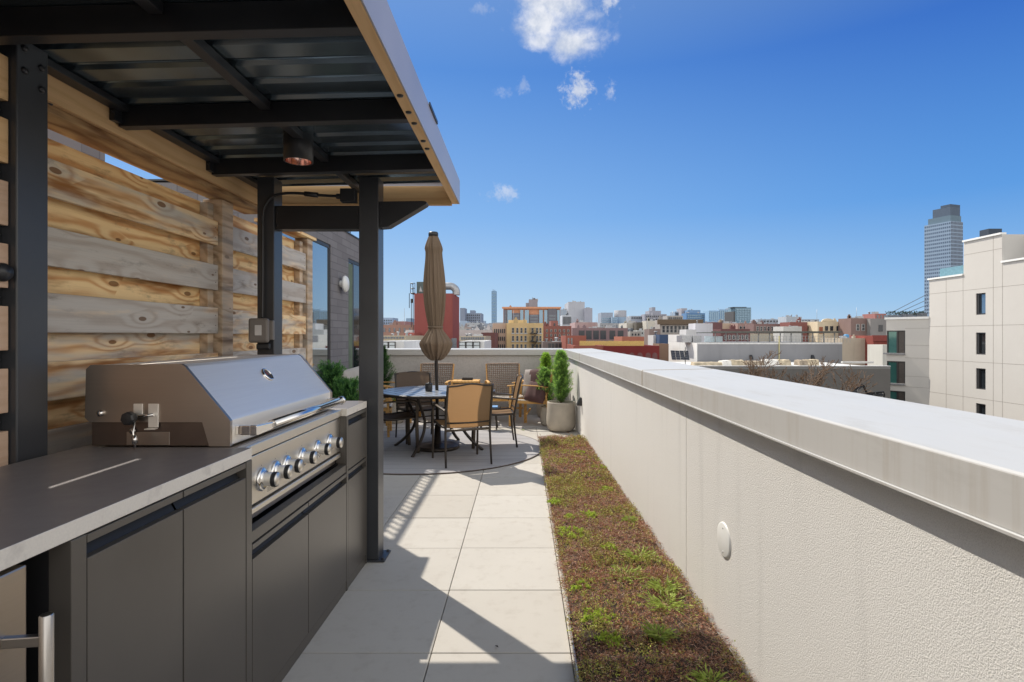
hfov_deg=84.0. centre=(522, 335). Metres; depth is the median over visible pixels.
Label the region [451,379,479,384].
side table
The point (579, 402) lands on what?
wall step light
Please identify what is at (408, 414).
dining chair
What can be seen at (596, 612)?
leafy plant
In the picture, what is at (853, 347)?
building
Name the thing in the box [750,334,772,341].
building
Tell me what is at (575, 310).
building
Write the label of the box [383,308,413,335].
building
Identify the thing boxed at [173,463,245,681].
door
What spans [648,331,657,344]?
building
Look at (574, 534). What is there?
leafy plant
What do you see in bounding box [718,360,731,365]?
covered bundle
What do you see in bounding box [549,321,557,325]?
building
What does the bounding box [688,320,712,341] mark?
building
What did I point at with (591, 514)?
leafy plant
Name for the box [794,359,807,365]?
covered bundle
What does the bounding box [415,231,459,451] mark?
patio umbrella
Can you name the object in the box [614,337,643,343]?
building
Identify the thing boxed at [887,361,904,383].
window
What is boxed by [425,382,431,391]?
candle jar
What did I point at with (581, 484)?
sedum
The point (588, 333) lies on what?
window
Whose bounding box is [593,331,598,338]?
window
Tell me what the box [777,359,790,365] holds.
covered bundle
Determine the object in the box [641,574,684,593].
leafy plant
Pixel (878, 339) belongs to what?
building
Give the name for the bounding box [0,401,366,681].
kitchen counter
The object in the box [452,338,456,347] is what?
window
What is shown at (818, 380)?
bare tree
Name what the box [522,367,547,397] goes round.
cushion
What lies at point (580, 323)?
building
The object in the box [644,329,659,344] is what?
building
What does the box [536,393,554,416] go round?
plant pot
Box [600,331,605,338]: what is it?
window
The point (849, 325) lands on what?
building
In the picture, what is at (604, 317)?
building
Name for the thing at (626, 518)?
leafy plant
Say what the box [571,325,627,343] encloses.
building
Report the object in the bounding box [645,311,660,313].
building
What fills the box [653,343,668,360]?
building
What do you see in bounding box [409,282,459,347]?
building
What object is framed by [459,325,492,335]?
building
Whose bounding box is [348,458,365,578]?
door
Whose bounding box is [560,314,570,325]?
building
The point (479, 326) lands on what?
building
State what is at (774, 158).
sky
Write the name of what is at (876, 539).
parapet wall
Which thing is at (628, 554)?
leafy plant
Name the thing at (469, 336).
building
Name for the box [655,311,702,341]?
building
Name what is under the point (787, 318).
building
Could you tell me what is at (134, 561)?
door
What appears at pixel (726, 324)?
building
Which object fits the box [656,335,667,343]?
building
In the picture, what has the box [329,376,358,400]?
conifer
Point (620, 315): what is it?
building
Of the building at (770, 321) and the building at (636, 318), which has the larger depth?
the building at (636, 318)
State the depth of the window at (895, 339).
53.87 m
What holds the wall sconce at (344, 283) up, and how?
attached to the penthouse wall at (335, 311)
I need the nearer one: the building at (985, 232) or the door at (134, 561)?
the door at (134, 561)
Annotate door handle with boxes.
[0,565,53,681]
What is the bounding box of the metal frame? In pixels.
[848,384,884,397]
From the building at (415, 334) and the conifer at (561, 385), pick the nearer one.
the conifer at (561, 385)
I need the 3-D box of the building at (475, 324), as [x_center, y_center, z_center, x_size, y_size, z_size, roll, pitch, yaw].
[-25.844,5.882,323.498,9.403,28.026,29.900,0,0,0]
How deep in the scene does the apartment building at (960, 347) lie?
46.80 m
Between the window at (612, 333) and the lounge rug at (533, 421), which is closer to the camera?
the lounge rug at (533, 421)
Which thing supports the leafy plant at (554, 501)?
in the green roof tray
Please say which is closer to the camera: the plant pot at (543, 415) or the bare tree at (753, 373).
the plant pot at (543, 415)
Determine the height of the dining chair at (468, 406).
0.891 m
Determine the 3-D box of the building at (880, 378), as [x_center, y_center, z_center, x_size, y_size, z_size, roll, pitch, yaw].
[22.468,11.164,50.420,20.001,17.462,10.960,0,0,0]
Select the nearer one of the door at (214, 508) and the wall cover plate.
the door at (214, 508)
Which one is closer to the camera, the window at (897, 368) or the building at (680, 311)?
the window at (897, 368)
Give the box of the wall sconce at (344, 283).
[339,276,348,291]
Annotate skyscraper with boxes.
[924,204,962,315]
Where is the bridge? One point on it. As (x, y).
(914, 305)
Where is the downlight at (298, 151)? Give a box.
[283,131,313,165]
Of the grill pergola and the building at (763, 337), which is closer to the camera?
the grill pergola
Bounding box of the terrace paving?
[282,421,579,681]
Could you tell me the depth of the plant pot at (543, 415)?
8.62 m
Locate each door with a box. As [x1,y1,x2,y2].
[85,491,182,681]
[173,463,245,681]
[252,503,307,681]
[282,233,329,380]
[302,473,345,631]
[348,258,358,368]
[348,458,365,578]
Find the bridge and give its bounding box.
[891,293,928,312]
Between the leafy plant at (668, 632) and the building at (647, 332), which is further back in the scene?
the building at (647, 332)
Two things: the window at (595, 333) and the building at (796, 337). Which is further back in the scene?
the window at (595, 333)
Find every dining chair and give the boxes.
[383,397,419,452]
[394,371,445,443]
[432,383,493,467]
[471,374,522,448]
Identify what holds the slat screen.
attached to the grill pergola
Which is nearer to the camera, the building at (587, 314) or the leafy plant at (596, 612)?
the leafy plant at (596, 612)
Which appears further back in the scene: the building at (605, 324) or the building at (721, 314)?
the building at (721, 314)
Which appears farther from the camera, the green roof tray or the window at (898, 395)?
the window at (898, 395)
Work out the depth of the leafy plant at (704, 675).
2.13 m
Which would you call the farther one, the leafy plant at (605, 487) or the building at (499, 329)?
the building at (499, 329)
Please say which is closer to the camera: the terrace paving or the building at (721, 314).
the terrace paving
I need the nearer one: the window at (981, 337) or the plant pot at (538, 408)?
the plant pot at (538, 408)
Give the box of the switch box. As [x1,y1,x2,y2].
[249,318,274,349]
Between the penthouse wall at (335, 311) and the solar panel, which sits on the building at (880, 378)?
the solar panel
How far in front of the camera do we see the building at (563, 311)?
330.00 m
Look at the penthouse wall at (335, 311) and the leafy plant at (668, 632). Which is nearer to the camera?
the leafy plant at (668, 632)
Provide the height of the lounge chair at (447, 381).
0.917 m
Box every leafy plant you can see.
[547,497,561,503]
[558,525,584,538]
[564,513,576,519]
[569,577,605,595]
[576,510,596,519]
[579,607,616,624]
[593,630,624,647]
[599,486,612,491]
[600,542,617,550]
[601,563,648,583]
[618,544,660,561]
[622,514,638,522]
[637,585,697,618]
[640,618,681,643]
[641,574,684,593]
[686,661,737,681]
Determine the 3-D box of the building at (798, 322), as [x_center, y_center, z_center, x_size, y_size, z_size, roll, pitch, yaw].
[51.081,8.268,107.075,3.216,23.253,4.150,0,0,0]
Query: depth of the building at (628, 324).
173.31 m
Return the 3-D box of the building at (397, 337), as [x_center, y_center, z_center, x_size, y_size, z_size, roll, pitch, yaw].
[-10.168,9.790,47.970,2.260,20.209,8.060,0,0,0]
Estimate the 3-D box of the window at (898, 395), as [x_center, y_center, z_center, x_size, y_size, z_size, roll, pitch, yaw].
[35.472,6.294,53.881,0.180,2.033,1.542,0,0,-37]
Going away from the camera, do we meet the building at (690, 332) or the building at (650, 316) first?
the building at (690, 332)
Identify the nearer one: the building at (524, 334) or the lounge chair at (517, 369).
the lounge chair at (517, 369)
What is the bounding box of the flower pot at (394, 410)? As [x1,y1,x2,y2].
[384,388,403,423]
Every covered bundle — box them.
[690,362,722,365]
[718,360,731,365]
[731,360,744,365]
[744,361,764,365]
[761,359,779,365]
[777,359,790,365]
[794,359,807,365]
[804,359,819,365]
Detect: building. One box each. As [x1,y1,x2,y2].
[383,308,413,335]
[383,318,397,323]
[383,331,422,340]
[383,340,420,347]
[396,321,412,324]
[404,333,419,335]
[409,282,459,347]
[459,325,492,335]
[459,333,490,341]
[459,340,490,347]
[460,308,466,320]
[460,323,474,328]
[466,313,482,322]
[467,321,486,326]
[471,323,486,329]
[481,333,497,347]
[492,289,496,322]
[493,323,505,347]
[502,305,560,324]
[506,311,542,347]
[508,320,526,322]
[529,297,537,306]
[541,337,561,347]
[543,322,570,340]
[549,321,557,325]
[560,308,566,315]
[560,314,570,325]
[561,336,585,348]
[564,301,584,322]
[567,344,602,349]
[570,319,597,327]
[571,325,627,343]
[584,307,591,321]
[598,313,612,322]
[598,323,618,326]
[603,344,658,359]
[611,317,616,322]
[614,310,625,322]
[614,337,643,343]
[619,316,634,327]
[626,316,641,321]
[628,328,640,336]
[633,321,652,336]
[633,322,641,329]
[641,314,666,320]
[642,317,655,329]
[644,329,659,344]
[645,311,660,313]
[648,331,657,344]
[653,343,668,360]
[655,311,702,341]
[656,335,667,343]
[663,316,682,318]
[668,331,843,363]
[676,361,889,397]
[677,308,686,315]
[680,329,695,335]
[681,312,704,322]
[684,309,699,312]
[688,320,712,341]
[703,311,718,321]
[709,322,721,328]
[713,308,728,319]
[713,325,749,341]
[718,319,734,328]
[724,307,750,322]
[731,321,750,328]
[745,320,779,333]
[750,318,818,323]
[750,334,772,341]
[773,326,801,341]
[778,314,801,323]
[780,317,806,341]
[807,318,837,341]
[820,334,864,365]
[838,308,869,337]
[850,335,886,365]
[862,312,884,317]
[867,318,885,335]
[867,344,886,365]
[883,232,1023,420]
[980,229,1001,236]
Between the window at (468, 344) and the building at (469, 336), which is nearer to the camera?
the window at (468, 344)
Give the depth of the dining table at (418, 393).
6.67 m
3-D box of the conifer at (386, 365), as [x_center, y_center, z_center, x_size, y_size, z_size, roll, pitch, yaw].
[-2.335,0.599,9.578,0.482,0.933,0.496,0,0,0]
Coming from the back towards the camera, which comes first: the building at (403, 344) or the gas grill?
the building at (403, 344)
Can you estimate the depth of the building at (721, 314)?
565.00 m
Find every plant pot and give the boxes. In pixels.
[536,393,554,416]
[540,405,546,425]
[546,400,575,431]
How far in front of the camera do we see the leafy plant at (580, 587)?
2.92 m
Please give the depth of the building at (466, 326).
150.36 m
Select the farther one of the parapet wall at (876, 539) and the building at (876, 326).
the building at (876, 326)
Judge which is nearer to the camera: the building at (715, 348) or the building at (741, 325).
the building at (715, 348)
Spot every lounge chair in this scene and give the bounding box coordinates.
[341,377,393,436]
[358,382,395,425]
[410,363,454,422]
[485,363,526,422]
[507,368,554,425]
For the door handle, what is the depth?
1.11 m
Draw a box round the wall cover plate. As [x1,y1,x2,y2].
[717,522,730,557]
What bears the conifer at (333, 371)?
in the plant pot
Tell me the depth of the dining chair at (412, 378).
7.81 m
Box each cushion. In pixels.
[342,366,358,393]
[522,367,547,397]
[524,381,547,403]
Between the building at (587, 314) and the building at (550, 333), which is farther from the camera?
the building at (587, 314)
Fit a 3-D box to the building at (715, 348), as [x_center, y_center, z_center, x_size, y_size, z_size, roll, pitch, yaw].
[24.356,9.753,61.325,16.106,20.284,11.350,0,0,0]
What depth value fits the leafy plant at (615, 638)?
2.41 m
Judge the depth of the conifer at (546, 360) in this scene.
9.55 m
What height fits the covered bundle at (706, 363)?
0.302 m
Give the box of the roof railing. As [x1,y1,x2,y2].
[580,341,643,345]
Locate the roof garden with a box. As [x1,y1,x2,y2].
[884,310,926,316]
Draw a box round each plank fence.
[48,138,232,454]
[233,215,316,367]
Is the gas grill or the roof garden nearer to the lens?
the gas grill
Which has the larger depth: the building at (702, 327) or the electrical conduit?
the building at (702, 327)
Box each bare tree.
[739,350,782,377]
[752,357,844,388]
[781,364,876,393]
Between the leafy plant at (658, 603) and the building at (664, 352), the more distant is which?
the building at (664, 352)
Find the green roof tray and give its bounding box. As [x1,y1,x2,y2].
[539,437,748,681]
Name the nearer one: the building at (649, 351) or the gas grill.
the gas grill
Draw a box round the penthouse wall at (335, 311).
[148,179,358,380]
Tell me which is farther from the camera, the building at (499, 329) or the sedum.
the building at (499, 329)
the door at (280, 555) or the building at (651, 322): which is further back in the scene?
the building at (651, 322)
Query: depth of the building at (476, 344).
35.94 m
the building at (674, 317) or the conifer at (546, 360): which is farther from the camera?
the building at (674, 317)
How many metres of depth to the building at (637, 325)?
165.00 m
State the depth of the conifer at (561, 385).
8.24 m
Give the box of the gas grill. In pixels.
[85,354,345,517]
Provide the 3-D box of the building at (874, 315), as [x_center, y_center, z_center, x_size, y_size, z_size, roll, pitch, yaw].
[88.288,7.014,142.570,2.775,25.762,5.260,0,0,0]
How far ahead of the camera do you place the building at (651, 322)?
160.84 m
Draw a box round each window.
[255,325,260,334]
[388,342,395,347]
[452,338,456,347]
[459,342,465,347]
[466,342,472,347]
[473,342,479,347]
[586,331,591,338]
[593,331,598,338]
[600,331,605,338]
[610,331,614,338]
[618,331,622,336]
[887,330,904,352]
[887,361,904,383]
[890,390,904,400]
[977,293,985,314]
[977,333,985,354]
[977,368,985,389]
[977,403,985,414]
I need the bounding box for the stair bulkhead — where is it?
[48,129,104,161]
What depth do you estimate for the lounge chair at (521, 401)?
8.62 m
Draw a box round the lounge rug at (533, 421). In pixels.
[383,415,546,427]
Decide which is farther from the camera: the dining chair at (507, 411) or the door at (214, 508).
the dining chair at (507, 411)
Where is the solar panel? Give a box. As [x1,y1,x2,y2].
[671,347,689,363]
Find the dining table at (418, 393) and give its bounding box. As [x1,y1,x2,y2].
[383,385,494,456]
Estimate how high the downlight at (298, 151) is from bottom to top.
0.162 m
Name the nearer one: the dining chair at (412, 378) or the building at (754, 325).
the dining chair at (412, 378)
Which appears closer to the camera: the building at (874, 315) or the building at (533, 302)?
the building at (874, 315)
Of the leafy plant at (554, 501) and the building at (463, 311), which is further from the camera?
the building at (463, 311)
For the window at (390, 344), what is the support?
in the building at (403, 344)
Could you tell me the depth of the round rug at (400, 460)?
6.58 m
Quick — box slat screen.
[0,45,7,466]
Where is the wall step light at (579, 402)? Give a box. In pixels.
[576,397,581,405]
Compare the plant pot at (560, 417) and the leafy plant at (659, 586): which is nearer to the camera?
the leafy plant at (659, 586)
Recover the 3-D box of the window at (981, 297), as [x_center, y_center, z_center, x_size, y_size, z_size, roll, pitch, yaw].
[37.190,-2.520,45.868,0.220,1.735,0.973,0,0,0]
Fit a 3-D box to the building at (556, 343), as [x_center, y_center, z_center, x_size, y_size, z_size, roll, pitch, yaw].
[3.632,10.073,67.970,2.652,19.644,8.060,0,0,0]
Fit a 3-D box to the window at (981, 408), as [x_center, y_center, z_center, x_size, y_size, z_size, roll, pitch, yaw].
[37.190,6.384,45.868,0.220,1.694,0.973,0,0,0]
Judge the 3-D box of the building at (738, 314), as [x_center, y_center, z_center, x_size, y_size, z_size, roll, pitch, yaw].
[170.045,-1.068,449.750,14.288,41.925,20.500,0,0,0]
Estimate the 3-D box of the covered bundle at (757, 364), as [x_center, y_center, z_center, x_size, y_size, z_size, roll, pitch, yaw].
[20.154,2.416,49.500,1.571,0.410,1.210,0,0,0]
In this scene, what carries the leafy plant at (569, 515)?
in the green roof tray
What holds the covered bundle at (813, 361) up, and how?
on the building at (880, 378)
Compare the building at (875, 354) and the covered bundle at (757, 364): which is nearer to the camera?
the covered bundle at (757, 364)
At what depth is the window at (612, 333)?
104.93 m
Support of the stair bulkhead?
on the roof slab
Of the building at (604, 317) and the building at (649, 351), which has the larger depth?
the building at (604, 317)
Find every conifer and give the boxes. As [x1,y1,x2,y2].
[316,359,347,397]
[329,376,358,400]
[383,344,396,388]
[536,351,552,387]
[536,366,554,405]
[547,349,573,402]
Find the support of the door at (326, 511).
in the kitchen counter
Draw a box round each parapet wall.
[383,348,565,414]
[564,348,1023,681]
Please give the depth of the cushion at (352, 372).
7.86 m
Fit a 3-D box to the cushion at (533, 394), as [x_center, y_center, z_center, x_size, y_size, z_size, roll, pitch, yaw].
[0.220,0.865,8.660,0.360,0.360,0.157,4,-30,34]
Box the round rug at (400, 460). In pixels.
[383,428,540,474]
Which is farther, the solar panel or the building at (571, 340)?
the building at (571, 340)
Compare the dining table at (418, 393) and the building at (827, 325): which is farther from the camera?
the building at (827, 325)
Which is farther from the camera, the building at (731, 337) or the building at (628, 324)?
the building at (628, 324)
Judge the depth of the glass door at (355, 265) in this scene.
8.88 m
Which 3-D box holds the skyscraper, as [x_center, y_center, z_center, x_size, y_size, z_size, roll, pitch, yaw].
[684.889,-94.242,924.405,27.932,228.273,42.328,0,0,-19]
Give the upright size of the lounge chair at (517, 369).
0.917 m
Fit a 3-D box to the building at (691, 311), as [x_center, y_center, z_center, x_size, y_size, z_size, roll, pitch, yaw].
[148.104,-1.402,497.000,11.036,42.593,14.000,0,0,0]
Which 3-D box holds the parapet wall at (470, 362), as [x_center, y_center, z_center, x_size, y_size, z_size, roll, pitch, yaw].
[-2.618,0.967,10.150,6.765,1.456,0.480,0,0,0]
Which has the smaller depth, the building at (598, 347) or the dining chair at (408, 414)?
the dining chair at (408, 414)
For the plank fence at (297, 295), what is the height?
2.252 m
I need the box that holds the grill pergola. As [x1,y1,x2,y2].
[0,0,459,561]
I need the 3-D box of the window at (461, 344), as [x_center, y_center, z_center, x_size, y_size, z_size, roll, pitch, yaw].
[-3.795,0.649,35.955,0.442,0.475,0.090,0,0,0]
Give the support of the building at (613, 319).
on the ground
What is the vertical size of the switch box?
0.189 m
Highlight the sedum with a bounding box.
[537,433,756,681]
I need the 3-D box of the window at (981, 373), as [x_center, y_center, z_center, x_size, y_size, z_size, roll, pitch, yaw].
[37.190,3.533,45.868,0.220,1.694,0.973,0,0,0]
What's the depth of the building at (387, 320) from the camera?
900.00 m
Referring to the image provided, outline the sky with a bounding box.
[105,0,1023,323]
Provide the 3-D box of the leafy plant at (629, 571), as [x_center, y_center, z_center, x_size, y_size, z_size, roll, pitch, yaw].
[0.560,1.285,3.042,0.284,0.046,0.276,0,0,0]
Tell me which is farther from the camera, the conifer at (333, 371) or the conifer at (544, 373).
the conifer at (544, 373)
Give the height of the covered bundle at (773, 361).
0.549 m
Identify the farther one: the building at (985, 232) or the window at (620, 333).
the window at (620, 333)
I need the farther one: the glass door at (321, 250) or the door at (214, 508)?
the glass door at (321, 250)
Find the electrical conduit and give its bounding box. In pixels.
[261,188,357,317]
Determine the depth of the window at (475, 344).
35.94 m
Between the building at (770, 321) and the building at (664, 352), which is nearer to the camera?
the building at (664, 352)
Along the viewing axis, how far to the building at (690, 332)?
86.00 m
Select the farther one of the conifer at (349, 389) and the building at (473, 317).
the building at (473, 317)
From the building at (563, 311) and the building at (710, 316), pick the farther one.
the building at (710, 316)
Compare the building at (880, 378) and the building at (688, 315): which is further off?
the building at (688, 315)
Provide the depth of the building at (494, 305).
2600.00 m
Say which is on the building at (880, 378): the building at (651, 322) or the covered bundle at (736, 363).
the covered bundle at (736, 363)
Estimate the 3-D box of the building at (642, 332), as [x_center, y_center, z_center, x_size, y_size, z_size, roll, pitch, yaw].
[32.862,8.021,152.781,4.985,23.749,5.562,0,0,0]
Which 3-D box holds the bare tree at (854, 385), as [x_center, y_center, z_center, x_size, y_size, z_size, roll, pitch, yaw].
[18.497,10.812,36.462,6.580,18.170,6.090,0,0,19]

